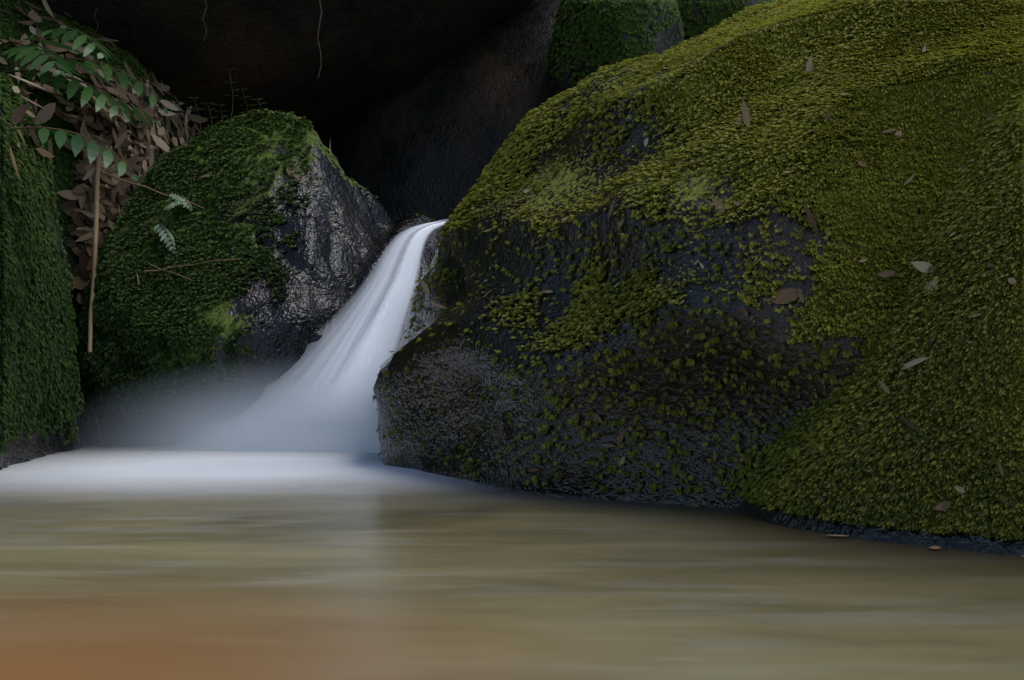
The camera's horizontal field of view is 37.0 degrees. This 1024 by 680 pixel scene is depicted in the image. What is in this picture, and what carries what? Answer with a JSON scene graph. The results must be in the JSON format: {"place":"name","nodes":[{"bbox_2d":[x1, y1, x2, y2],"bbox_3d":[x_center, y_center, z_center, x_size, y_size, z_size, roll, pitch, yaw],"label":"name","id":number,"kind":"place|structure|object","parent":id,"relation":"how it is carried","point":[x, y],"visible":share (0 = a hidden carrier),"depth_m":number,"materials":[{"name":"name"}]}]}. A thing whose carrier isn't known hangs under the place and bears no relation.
{"place":"outdoors","nodes":[
{"label":"outdoors","id":0,"kind":"place"},
{"bbox_2d":[0,442,1023,679],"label":"pool water","id":1,"kind":"structure","parent":0,"point":[422,578],"depth_m":2.43,"materials":[{"name":"brown liquid"}]},
{"bbox_2d":[0,451,438,484],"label":"water foam","id":2,"kind":"object","parent":1,"relation":"on","point":[214,468],"visible":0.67,"depth_m":4.58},
{"bbox_2d":[150,393,380,453],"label":"water mist","id":3,"kind":"structure","parent":1,"relation":"on","point":[291,422],"depth_m":5.31,"materials":[{"name":"white liquid"}]},
{"bbox_2d":[43,446,940,548],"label":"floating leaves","id":4,"kind":"object","parent":1,"relation":"on","point":[934,547],"visible":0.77,"depth_m":3.79,"materials":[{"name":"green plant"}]},
{"label":"ground","id":5,"kind":"structure","parent":0,"visible":0},
{"bbox_2d":[0,74,83,469],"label":"boulder","id":6,"kind":"object","parent":5,"relation":"on","point":[22,449],"visible":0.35,"depth_m":5.09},
{"bbox_2d":[0,0,188,332],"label":"bank slope","id":7,"kind":"structure","parent":5,"relation":"on","point":[69,257],"depth_m":6.56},
{"bbox_2d":[0,0,117,180],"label":"dead leaves","id":8,"kind":"object","parent":7,"relation":"on","point":[46,112],"visible":0.66,"depth_m":6.48,"materials":[{"name":"brown plant"}]},
{"bbox_2d":[1,28,168,180],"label":"fern fronds","id":9,"kind":"object","parent":7,"relation":"on","point":[72,88],"visible":0.98,"depth_m":6.16,"materials":[{"name":"green plant"}]},
{"bbox_2d":[0,0,189,455],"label":"moss tufts","id":10,"kind":"object","parent":7,"relation":"on","point":[16,223],"visible":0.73,"depth_m":5.13,"materials":[{"name":"green plant"}]},
{"bbox_2d":[57,58,207,321],"bbox_3d":[-1.671,-0.680,6.966,0.500,1.280,1.548,0,0,11],"label":"leaf litter pile","id":11,"kind":"object","parent":7,"relation":"on","point":[142,152],"visible":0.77,"depth_m":6.52,"materials":[{"name":"brown plant"}]},
{"bbox_2d":[4,28,262,250],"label":"plant stems","id":12,"kind":"object","parent":7,"relation":"on","point":[36,71],"visible":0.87,"depth_m":6.33,"materials":[{"name":"green plant"}]},
{"bbox_2d":[181,68,266,140],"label":"seedling leaves","id":13,"kind":"object","parent":12,"relation":"attached to","point":[224,110],"visible":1,"depth_m":6.37,"materials":[{"name":"plant"}]},
{"bbox_2d":[76,110,392,446],"bbox_3d":[-1.100,-0.066,6.271,1.404,1.795,1.384,0,0,0],"label":"boulder","id":14,"kind":"object","parent":5,"relation":"on","point":[340,230],"visible":0.38,"depth_m":5.88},
{"bbox_2d":[84,144,240,445],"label":"twigs","id":15,"kind":"object","parent":14,"relation":"on","point":[95,228],"visible":0.88,"depth_m":6.07,"materials":[{"name":"brown wood"}]},
{"bbox_2d":[77,109,385,439],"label":"moss tufts","id":16,"kind":"object","parent":14,"relation":"on","point":[120,309],"visible":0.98,"depth_m":5.85,"materials":[{"name":"green plant"}]},
{"bbox_2d":[154,194,192,252],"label":"fern leaves","id":17,"kind":"object","parent":16,"relation":"on","point":[180,199],"visible":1,"depth_m":5.97,"materials":[{"name":"green plant"}]},
{"bbox_2d":[199,141,330,186],"bbox_3d":[-1.009,-0.712,6.236,0.521,0.271,0.288,0,0,0],"label":"moss","id":18,"kind":"object","parent":14,"relation":"on","point":[308,184],"visible":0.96,"depth_m":6.14,"materials":[{"name":"green plant"}]},
{"bbox_2d":[352,213,443,354],"bbox_3d":[-0.424,0.310,6.357,0.784,1.690,1.474,0,0,0],"label":"rock ledge","id":19,"kind":"object","parent":5,"relation":"on","point":[370,264],"visible":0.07,"depth_m":6.10,"materials":[{"name":"grey stone"}]},
{"bbox_2d":[332,221,445,402],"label":"waterfall","id":20,"kind":"structure","parent":19,"relation":"on","point":[372,353],"depth_m":5.72,"materials":[{"name":"white liquid"}]},
{"bbox_2d":[281,222,435,394],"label":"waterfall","id":21,"kind":"structure","parent":20,"relation":"attached to","point":[323,373],"depth_m":5.65,"materials":[{"name":"white liquid"}]},
{"bbox_2d":[317,0,558,228],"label":"rock wall","id":22,"kind":"structure","parent":5,"relation":"on","point":[430,143],"depth_m":8.69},
{"bbox_2d":[547,0,683,93],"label":"back boulder","id":23,"kind":"object","parent":22,"relation":"on","point":[664,37],"visible":0.28,"depth_m":8.20,"materials":[{"name":"black stone"}]},
{"bbox_2d":[545,0,764,94],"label":"moss tufts","id":24,"kind":"object","parent":23,"relation":"on","point":[588,15],"visible":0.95,"depth_m":8.15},
{"bbox_2d":[678,0,775,39],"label":"moss","id":25,"kind":"object","parent":22,"relation":"on","point":[700,12],"visible":0.06,"depth_m":8.69,"materials":[{"name":"green plant"}]},
{"bbox_2d":[373,0,1023,507],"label":"boulder","id":26,"kind":"object","parent":5,"relation":"on","point":[465,412],"visible":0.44,"depth_m":3.90,"materials":[{"name":"grey stone"}]},
{"bbox_2d":[373,0,1023,498],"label":"moss tufts","id":27,"kind":"object","parent":26,"relation":"on","point":[947,126],"visible":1,"depth_m":3.76,"materials":[{"name":"green plant"}]},
{"bbox_2d":[420,56,995,443],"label":"fallen leaves","id":28,"kind":"object","parent":26,"relation":"on","point":[792,294],"visible":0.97,"depth_m":3.51,"materials":[{"name":"brown plant"}]},
{"bbox_2d":[416,18,1023,509],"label":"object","id":29,"kind":"object","parent":26,"relation":"on","point":[884,388],"visible":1,"depth_m":3.58,"materials":[{"name":"green plant"}]},
{"bbox_2d":[738,92,1023,555],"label":"boulder","id":30,"kind":"object","parent":5,"relation":"on","point":[961,540],"visible":0.19,"depth_m":3.13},
{"bbox_2d":[740,90,1023,540],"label":"moss tufts","id":31,"kind":"object","parent":30,"relation":"on","point":[925,494],"visible":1,"depth_m":3.17,"materials":[{"name":"green plant"}]},
{"bbox_3d":[-3.255,-1.870,10.512,4.823,6.609,3.011,0,0,0],"label":"back boulder","id":32,"kind":"object","parent":5,"relation":"on","visible":0},
{"bbox_2d":[29,0,533,138],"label":"cave roof rock","id":33,"kind":"object","parent":32,"relation":"attached to","point":[372,51],"visible":0.52,"depth_m":8.00,"materials":[{"name":"black stone"}]},
{"bbox_2d":[94,0,321,77],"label":"hanging roots","id":34,"kind":"object","parent":33,"relation":"hanging from","point":[206,28],"visible":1,"depth_m":7.20,"materials":[{"name":"brown plant"}]}
]}

